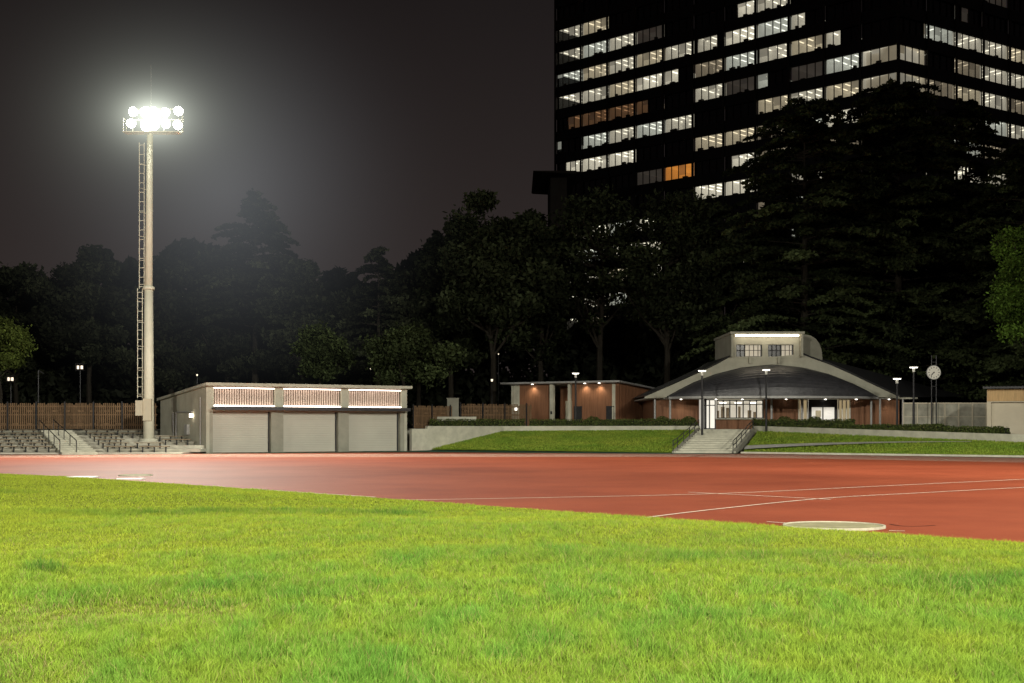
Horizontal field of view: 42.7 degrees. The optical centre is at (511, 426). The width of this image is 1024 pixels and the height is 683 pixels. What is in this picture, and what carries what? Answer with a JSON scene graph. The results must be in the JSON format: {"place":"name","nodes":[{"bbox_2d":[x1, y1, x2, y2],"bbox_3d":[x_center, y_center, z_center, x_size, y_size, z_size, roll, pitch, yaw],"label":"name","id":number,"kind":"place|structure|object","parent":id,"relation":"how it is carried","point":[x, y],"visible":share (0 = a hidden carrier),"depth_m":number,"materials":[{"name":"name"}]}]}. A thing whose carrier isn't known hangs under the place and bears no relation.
{"place":"outdoors","nodes":[
{"label":"outdoors","id":0,"kind":"place"},
{"bbox_2d":[0,435,205,453],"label":"spectator terrace","id":1,"kind":"structure","parent":0,"point":[182,447],"depth_m":100.40,"materials":[{"name":"concrete"}]},
{"bbox_2d":[122,107,183,441],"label":"floodlight mast","id":2,"kind":"object","parent":1,"relation":"on","point":[144,407],"visible":0.98,"depth_m":103.73,"materials":[{"name":"white metal"}]},
{"bbox_2d":[157,382,411,452],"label":"storage building","id":3,"kind":"structure","parent":0,"point":[212,417],"depth_m":104.47,"materials":[{"name":"concrete"}]},
{"bbox_2d":[213,386,275,406],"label":"clerestory window","id":4,"kind":"structure","parent":3,"relation":"in","point":[222,395],"depth_m":102.02,"materials":[{"name":"grey"}]},
{"bbox_2d":[283,387,341,406],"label":"clerestory window","id":5,"kind":"structure","parent":3,"relation":"in","point":[292,397],"depth_m":104.88,"materials":[{"name":"grey"}]},
{"bbox_2d":[348,389,401,407],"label":"clerestory window","id":6,"kind":"structure","parent":3,"relation":"in","point":[366,398],"depth_m":107.73,"materials":[{"name":"grey"}]},
{"bbox_2d":[0,429,944,449],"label":"terrace","id":7,"kind":"structure","parent":0,"point":[76,431],"depth_m":109.50,"materials":[{"name":"concrete"}]},
{"bbox_2d":[0,316,37,429],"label":"tree","id":8,"kind":"object","parent":7,"relation":"on","point":[18,341],"visible":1,"depth_m":121.41,"materials":[{"name":"green plant"}]},
{"bbox_2d":[0,261,56,428],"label":"tree","id":9,"kind":"object","parent":7,"relation":"on","point":[22,273],"visible":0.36,"depth_m":163.25,"materials":[{"name":"green plant"}]},
{"bbox_2d":[0,402,156,429],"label":"wooden fence","id":10,"kind":"object","parent":7,"relation":"on","point":[65,415],"visible":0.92,"depth_m":112.00,"materials":[{"name":"wood"}]},
{"bbox_2d":[20,244,143,404],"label":"tree","id":11,"kind":"object","parent":7,"relation":"on","point":[84,310],"visible":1,"depth_m":150.02,"materials":[{"name":"green plant"}]},
{"bbox_2d":[126,253,226,393],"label":"tree","id":12,"kind":"object","parent":7,"relation":"on","point":[174,365],"visible":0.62,"depth_m":155.91,"materials":[{"name":"green plant"}]},
{"bbox_2d":[171,245,272,382],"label":"tree","id":13,"kind":"object","parent":7,"relation":"on","point":[226,349],"visible":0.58,"depth_m":154.89,"materials":[{"name":"green plant"}]},
{"bbox_2d":[168,188,301,382],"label":"conifer tree","id":14,"kind":"object","parent":7,"relation":"on","point":[265,227],"visible":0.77,"depth_m":153.22,"materials":[{"name":"green plant"}]},
{"bbox_2d":[244,257,347,383],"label":"tree","id":15,"kind":"object","parent":7,"relation":"on","point":[302,291],"visible":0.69,"depth_m":149.71,"materials":[{"name":"green plant"}]},
{"bbox_2d":[288,319,358,384],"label":"tree","id":16,"kind":"object","parent":7,"relation":"on","point":[325,355],"visible":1,"depth_m":126.57,"materials":[{"name":"green plant"}]},
{"bbox_2d":[322,283,382,384],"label":"tree","id":17,"kind":"object","parent":7,"relation":"on","point":[342,303],"visible":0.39,"depth_m":154.16,"materials":[{"name":"green plant"}]},
{"bbox_2d":[332,246,427,384],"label":"conifer tree","id":18,"kind":"object","parent":7,"relation":"on","point":[384,268],"visible":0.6,"depth_m":149.16,"materials":[{"name":"green plant"}]},
{"bbox_2d":[355,322,466,392],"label":"tree","id":19,"kind":"object","parent":7,"relation":"on","point":[392,364],"visible":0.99,"depth_m":125.04,"materials":[{"name":"green plant"}]},
{"bbox_2d":[376,270,450,428],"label":"tree","id":20,"kind":"object","parent":7,"relation":"on","point":[414,306],"visible":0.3,"depth_m":149.89,"materials":[{"name":"green plant"}]},
{"bbox_2d":[412,404,451,428],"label":"wooden fence","id":21,"kind":"object","parent":7,"relation":"on","point":[431,415],"visible":0.65,"depth_m":119.97,"materials":[{"name":"wood"}]},
{"bbox_2d":[401,235,489,397],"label":"tree","id":22,"kind":"object","parent":7,"relation":"on","point":[473,344],"visible":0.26,"depth_m":149.91,"materials":[{"name":"green plant"}]},
{"bbox_2d":[429,418,525,425],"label":"hedge","id":23,"kind":"object","parent":7,"relation":"on","point":[478,422],"visible":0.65,"depth_m":119.15,"materials":[{"name":"green plant"}]},
{"bbox_2d":[410,188,572,419],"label":"tree","id":24,"kind":"object","parent":7,"relation":"on","point":[486,270],"visible":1,"depth_m":139.12,"materials":[{"name":"green plant"}]},
{"bbox_2d":[460,402,531,425],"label":"wooden fence","id":25,"kind":"object","parent":7,"relation":"on","point":[509,411],"visible":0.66,"depth_m":128.16,"materials":[{"name":"wood"}]},
{"bbox_2d":[0,182,1023,428],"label":"distant woodland","id":26,"kind":"object","parent":7,"relation":"on","point":[634,352],"visible":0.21,"depth_m":167.62,"materials":[{"name":"green plant"}]},
{"bbox_2d":[508,208,586,381],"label":"tree","id":27,"kind":"object","parent":7,"relation":"on","point":[544,349],"visible":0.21,"depth_m":153.57,"materials":[{"name":"green plant"}]},
{"bbox_2d":[531,171,576,328],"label":"dark block building","id":28,"kind":"structure","parent":7,"relation":"on","point":[554,186],"depth_m":200.00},
{"bbox_2d":[542,183,648,380],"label":"tree","id":29,"kind":"object","parent":7,"relation":"on","point":[585,217],"visible":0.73,"depth_m":148.53,"materials":[{"name":"green plant"}]},
{"bbox_2d":[529,418,694,425],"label":"hedge","id":30,"kind":"object","parent":7,"relation":"on","point":[606,422],"visible":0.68,"depth_m":119.25,"materials":[{"name":"green plant"}]},
{"bbox_2d":[594,188,729,397],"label":"tree","id":31,"kind":"object","parent":7,"relation":"on","point":[659,296],"visible":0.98,"depth_m":143.29,"materials":[{"name":"green plant"}]},
{"bbox_2d":[662,201,779,350],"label":"tree","id":32,"kind":"object","parent":7,"relation":"on","point":[721,282],"visible":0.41,"depth_m":146.00,"materials":[{"name":"green plant"}]},
{"bbox_2d":[634,331,961,428],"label":"pavilion","id":33,"kind":"structure","parent":7,"relation":"on","point":[805,380],"depth_m":122.00,"materials":[{"name":"concrete"}]},
{"bbox_2d":[699,399,715,428],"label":"entrance door","id":34,"kind":"structure","parent":33,"relation":"in","point":[711,403],"depth_m":125.12,"materials":[{"name":"glass"}]},
{"bbox_2d":[716,400,762,418],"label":"window","id":35,"kind":"structure","parent":33,"relation":"in","point":[757,407],"depth_m":126.20,"materials":[{"name":"glass"}]},
{"bbox_2d":[808,399,836,420],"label":"double door","id":36,"kind":"structure","parent":33,"relation":"in","point":[825,409],"depth_m":123.18,"materials":[{"name":"glass"}]},
{"bbox_2d":[751,418,855,427],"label":"hedge","id":37,"kind":"object","parent":7,"relation":"on","point":[812,423],"visible":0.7,"depth_m":118.96,"materials":[{"name":"green plant"}]},
{"bbox_2d":[674,96,942,402],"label":"conifer tree","id":38,"kind":"object","parent":7,"relation":"on","point":[804,129],"visible":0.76,"depth_m":140.31,"materials":[{"name":"green plant"}]},
{"bbox_2d":[832,423,950,431],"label":"hedge","id":39,"kind":"object","parent":7,"relation":"on","point":[922,427],"visible":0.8,"depth_m":105.39,"materials":[{"name":"green plant"}]},
{"bbox_2d":[763,76,1023,424],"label":"conifer tree","id":40,"kind":"object","parent":7,"relation":"on","point":[878,109],"visible":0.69,"depth_m":143.37,"materials":[{"name":"green plant"}]},
{"bbox_2d":[866,98,1020,405],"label":"conifer tree","id":41,"kind":"object","parent":7,"relation":"on","point":[972,113],"visible":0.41,"depth_m":148.74,"materials":[{"name":"green plant"}]},
{"bbox_2d":[903,403,986,426],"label":"fence","id":42,"kind":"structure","parent":7,"relation":"on","point":[961,414],"depth_m":112.09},
{"bbox_2d":[910,141,1023,402],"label":"conifer tree","id":43,"kind":"object","parent":7,"relation":"on","point":[1012,168],"visible":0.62,"depth_m":139.14,"materials":[{"name":"green plant"}]},
{"bbox_2d":[943,425,1010,433],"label":"hedge","id":44,"kind":"object","parent":7,"relation":"on","point":[985,429],"visible":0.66,"depth_m":98.56,"materials":[{"name":"green plant"}]},
{"bbox_2d":[983,224,1023,347],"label":"tree","id":45,"kind":"object","parent":7,"relation":"on","point":[1006,305],"visible":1,"depth_m":107.52,"materials":[{"name":"green plant"}]},
{"bbox_2d":[983,385,1023,433],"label":"shed","id":46,"kind":"structure","parent":7,"relation":"on","point":[1005,408],"depth_m":99.60,"materials":[{"name":"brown wood"}]},
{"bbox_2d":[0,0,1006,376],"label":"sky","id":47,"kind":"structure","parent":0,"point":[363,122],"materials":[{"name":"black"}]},
{"bbox_2d":[0,543,1023,682],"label":"grass","id":48,"kind":"structure","parent":0,"point":[973,581],"depth_m":12.78,"materials":[{"name":"green plant"}]},
{"bbox_2d":[0,450,1023,541],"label":"running track","id":49,"kind":"structure","parent":0,"point":[618,485],"depth_m":48.89,"materials":[{"name":"red rubber"}]},
{"bbox_2d":[39,419,97,454],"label":"terrace stairs","id":50,"kind":"structure","parent":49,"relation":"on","point":[66,442],"depth_m":100.71,"materials":[{"name":"concrete"}]},
{"bbox_2d":[203,450,740,453],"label":"green track margin","id":51,"kind":"object","parent":49,"relation":"on","point":[484,451],"visible":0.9,"depth_m":102.28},
{"bbox_2d":[409,426,699,450],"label":"retaining wall","id":52,"kind":"structure","parent":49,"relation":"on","point":[429,437],"depth_m":114.78,"materials":[{"name":"concrete"}]},
{"bbox_2d":[783,521,885,530],"bbox_3d":[6.431,1.974,26.144,2.000,0.048,2.000,0,0,0],"label":"throwing circle","id":53,"kind":"object","parent":49,"relation":"on","point":[850,526],"visible":0.83,"depth_m":26.16,"materials":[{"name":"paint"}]},
{"bbox_2d":[741,452,1023,456],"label":"kerb","id":54,"kind":"structure","parent":49,"relation":"on","point":[885,454],"depth_m":91.66,"materials":[{"name":"concrete"}]},
{"bbox_2d":[0,473,1023,682],"bbox_3d":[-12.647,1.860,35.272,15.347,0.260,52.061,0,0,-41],"label":"grass","id":55,"kind":"structure","parent":0,"point":[290,517],"depth_m":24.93,"materials":[{"name":"green plant"}]},
{"bbox_2d":[432,429,693,452],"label":"lawn bank","id":56,"kind":"structure","parent":0,"point":[557,449],"depth_m":107.71,"materials":[{"name":"green plant"}]},
{"bbox_2d":[500,380,660,425],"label":"restroom building","id":57,"kind":"structure","parent":0,"point":[608,399],"depth_m":132.64,"materials":[{"name":"wood"}]},
{"bbox_2d":[455,450,1023,457],"bbox_3d":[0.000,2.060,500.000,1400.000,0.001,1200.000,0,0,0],"label":"ground","id":58,"kind":"structure","parent":0,"point":[660,452],"depth_m":109.92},
{"bbox_2d":[672,419,754,452],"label":"staircase","id":59,"kind":"structure","parent":58,"relation":"on","point":[722,441],"depth_m":106.48,"materials":[{"name":"concrete"}]},
{"bbox_2d":[554,0,1023,366],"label":"office tower","id":60,"kind":"structure","parent":58,"relation":"on","point":[623,69],"depth_m":214.76,"materials":[{"name":"grey"}]},
{"bbox_2d":[582,17,609,39],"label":"window","id":61,"kind":"structure","parent":60,"relation":"in","point":[599,24],"depth_m":236.75,"materials":[{"name":"grey"}]},
{"bbox_2d":[582,40,609,62],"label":"window","id":62,"kind":"structure","parent":60,"relation":"in","point":[599,47],"depth_m":236.98,"materials":[{"name":"grey"}]},
{"bbox_2d":[582,63,609,85],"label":"window","id":63,"kind":"structure","parent":60,"relation":"in","point":[595,71],"depth_m":236.58,"materials":[{"name":"grey glass"}]},
{"bbox_2d":[582,86,609,103],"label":"window","id":64,"kind":"structure","parent":60,"relation":"in","point":[599,93],"depth_m":236.86,"materials":[{"name":"grey glass"}]},
{"bbox_2d":[582,109,609,125],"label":"window","id":65,"kind":"structure","parent":60,"relation":"in","point":[599,116],"depth_m":236.58,"materials":[{"name":"brown glass"}]},
{"bbox_2d":[582,132,609,148],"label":"window","id":66,"kind":"structure","parent":60,"relation":"in","point":[598,139],"depth_m":236.98,"materials":[{"name":"grey glass"}]},
{"bbox_2d":[582,155,609,171],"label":"window","id":67,"kind":"structure","parent":60,"relation":"in","point":[598,162],"depth_m":236.92,"materials":[{"name":"grey"}]},
{"bbox_2d":[608,150,632,166],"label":"window","id":68,"kind":"structure","parent":60,"relation":"in","point":[625,157],"depth_m":232.96,"materials":[{"name":"grey glass"}]},
{"bbox_2d":[608,32,637,55],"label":"window","id":69,"kind":"structure","parent":60,"relation":"in","point":[626,40],"depth_m":232.57,"materials":[{"name":"grey"}]},
{"bbox_2d":[608,56,637,74],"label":"window","id":70,"kind":"structure","parent":60,"relation":"in","point":[622,64],"depth_m":232.28,"materials":[{"name":"grey glass"}]},
{"bbox_2d":[608,79,637,102],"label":"window","id":71,"kind":"structure","parent":60,"relation":"in","point":[624,87],"depth_m":232.74,"materials":[{"name":"grey glass"}]},
{"bbox_2d":[608,103,637,120],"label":"window","id":72,"kind":"structure","parent":60,"relation":"in","point":[626,110],"depth_m":232.68,"materials":[{"name":"brown glass"}]},
{"bbox_2d":[608,126,637,143],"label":"window","id":73,"kind":"structure","parent":60,"relation":"in","point":[623,134],"depth_m":232.28,"materials":[{"name":"grey"}]},
{"bbox_2d":[636,25,665,48],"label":"window","id":74,"kind":"structure","parent":60,"relation":"in","point":[655,32],"depth_m":228.35,"materials":[{"name":"grey"}]},
{"bbox_2d":[636,48,665,72],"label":"window","id":75,"kind":"structure","parent":60,"relation":"in","point":[655,56],"depth_m":228.01,"materials":[{"name":"grey"}]},
{"bbox_2d":[636,72,665,98],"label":"window","id":76,"kind":"structure","parent":60,"relation":"in","point":[650,81],"depth_m":227.85,"materials":[{"name":"grey"}]},
{"bbox_2d":[636,120,665,144],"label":"window","id":77,"kind":"structure","parent":60,"relation":"in","point":[652,128],"depth_m":228.51,"materials":[{"name":"grey glass"}]},
{"bbox_2d":[636,168,665,184],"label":"window","id":78,"kind":"structure","parent":60,"relation":"in","point":[655,175],"depth_m":228.91,"materials":[{"name":"grey glass"}]},
{"bbox_2d":[664,163,690,180],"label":"window","id":79,"kind":"structure","parent":60,"relation":"in","point":[684,170],"depth_m":223.88,"materials":[{"name":"orange glass"}]},
{"bbox_2d":[664,41,695,67],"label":"window","id":80,"kind":"structure","parent":60,"relation":"in","point":[683,49],"depth_m":223.49,"materials":[{"name":"grey"}]},
{"bbox_2d":[664,114,695,138],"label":"window","id":81,"kind":"structure","parent":60,"relation":"in","point":[681,122],"depth_m":223.66,"materials":[{"name":"grey"}]},
{"bbox_2d":[697,34,717,52],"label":"window","id":82,"kind":"structure","parent":60,"relation":"in","point":[710,42],"depth_m":219.22,"materials":[{"name":"grey"}]},
{"bbox_2d":[694,58,721,77],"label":"window","id":83,"kind":"structure","parent":60,"relation":"in","point":[713,66],"depth_m":219.55,"materials":[{"name":"grey"}]},
{"bbox_2d":[694,83,721,101],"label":"window","id":84,"kind":"structure","parent":60,"relation":"in","point":[712,91],"depth_m":219.55,"materials":[{"name":"grey glass"}]},
{"bbox_2d":[694,133,721,150],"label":"window","id":85,"kind":"structure","parent":60,"relation":"in","point":[714,140],"depth_m":219.71,"materials":[{"name":"grey glass"}]},
{"bbox_2d":[694,182,721,198],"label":"window","id":86,"kind":"structure","parent":60,"relation":"in","point":[716,189],"depth_m":219.95,"materials":[{"name":"grey glass"}]},
{"bbox_2d":[725,25,753,45],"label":"window","id":87,"kind":"structure","parent":60,"relation":"in","point":[746,33],"depth_m":214.98,"materials":[{"name":"grey"}]},
{"bbox_2d":[725,50,753,70],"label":"window","id":88,"kind":"structure","parent":60,"relation":"in","point":[747,58],"depth_m":215.04,"materials":[{"name":"grey"}]},
{"bbox_2d":[725,76,753,95],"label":"window","id":89,"kind":"structure","parent":60,"relation":"in","point":[743,84],"depth_m":215.25,"materials":[{"name":"grey"}]},
{"bbox_2d":[725,127,753,145],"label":"window","id":90,"kind":"structure","parent":60,"relation":"in","point":[734,136],"depth_m":215.25,"materials":[{"name":"grey glass"}]},
{"bbox_2d":[757,17,791,43],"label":"window","id":91,"kind":"structure","parent":60,"relation":"in","point":[779,25],"depth_m":210.88,"materials":[{"name":"grey"}]},
{"bbox_2d":[757,94,791,113],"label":"window","id":92,"kind":"structure","parent":60,"relation":"in","point":[771,104],"depth_m":210.36,"materials":[{"name":"grey glass"}]},
{"bbox_2d":[758,42,791,70],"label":"window","id":93,"kind":"structure","parent":60,"relation":"in","point":[777,51],"depth_m":210.47,"materials":[{"name":"grey"}]},
{"bbox_2d":[790,34,826,60],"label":"window","id":94,"kind":"structure","parent":60,"relation":"in","point":[799,46],"depth_m":206.45,"materials":[{"name":"grey"}]},
{"bbox_2d":[790,61,826,87],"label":"window","id":95,"kind":"structure","parent":60,"relation":"in","point":[814,69],"depth_m":206.70,"materials":[{"name":"grey"}]},
{"bbox_2d":[825,52,858,73],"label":"window","id":96,"kind":"structure","parent":60,"relation":"in","point":[850,61],"depth_m":202.30,"materials":[{"name":"grey"}]},
{"bbox_2d":[825,79,858,100],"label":"window","id":97,"kind":"structure","parent":60,"relation":"in","point":[850,88],"depth_m":202.45,"materials":[{"name":"grey glass"}]},
{"bbox_2d":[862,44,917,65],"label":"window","id":98,"kind":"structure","parent":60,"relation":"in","point":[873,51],"depth_m":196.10,"materials":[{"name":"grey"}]},
{"bbox_2d":[866,44,926,65],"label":"window","id":99,"kind":"structure","parent":60,"relation":"in","point":[892,49],"depth_m":195.65,"materials":[{"name":"grey"}]},
{"bbox_2d":[866,72,926,91],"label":"window","id":100,"kind":"structure","parent":60,"relation":"in","point":[875,81],"depth_m":196.42,"materials":[{"name":"grey glass"}]},
{"bbox_2d":[924,25,954,54],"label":"window","id":101,"kind":"structure","parent":60,"relation":"in","point":[939,34],"depth_m":200.93,"materials":[{"name":"grey"}]},
{"bbox_2d":[924,79,954,98],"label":"window","id":102,"kind":"structure","parent":60,"relation":"in","point":[946,89],"depth_m":200.71,"materials":[{"name":"grey"}]},
{"bbox_2d":[924,32,981,59],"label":"window","id":103,"kind":"structure","parent":60,"relation":"in","point":[969,42],"depth_m":204.99,"materials":[{"name":"grey"}]},
{"bbox_2d":[924,59,981,78],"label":"window","id":104,"kind":"structure","parent":60,"relation":"in","point":[967,68],"depth_m":204.99,"materials":[{"name":"grey"}]},
{"bbox_2d":[926,85,981,111],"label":"window","id":105,"kind":"structure","parent":60,"relation":"in","point":[964,93],"depth_m":204.84,"materials":[{"name":"grey"}]},
{"bbox_2d":[980,39,1007,65],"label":"window","id":106,"kind":"structure","parent":60,"relation":"in","point":[991,48],"depth_m":208.68,"materials":[{"name":"grey"}]},
{"bbox_2d":[980,65,1007,91],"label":"window","id":107,"kind":"structure","parent":60,"relation":"in","point":[992,74],"depth_m":208.68,"materials":[{"name":"grey"}]},
{"bbox_2d":[980,91,1007,110],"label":"window","id":108,"kind":"structure","parent":60,"relation":"in","point":[996,101],"depth_m":208.32,"materials":[{"name":"grey glass"}]},
{"bbox_2d":[744,430,1023,454],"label":"lawn bank","id":109,"kind":"structure","parent":0,"point":[798,450],"depth_m":97.07,"materials":[{"name":"green plant"}]},
{"bbox_2d":[744,441,970,448],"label":"footpath","id":110,"kind":"structure","parent":109,"relation":"on","point":[771,445],"depth_m":100.44,"materials":[{"name":"grey concrete"}]},
{"bbox_2d":[754,426,1023,441],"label":"retaining wall","id":111,"kind":"structure","parent":109,"relation":"on","point":[968,436],"depth_m":103.25,"materials":[{"name":"concrete"}]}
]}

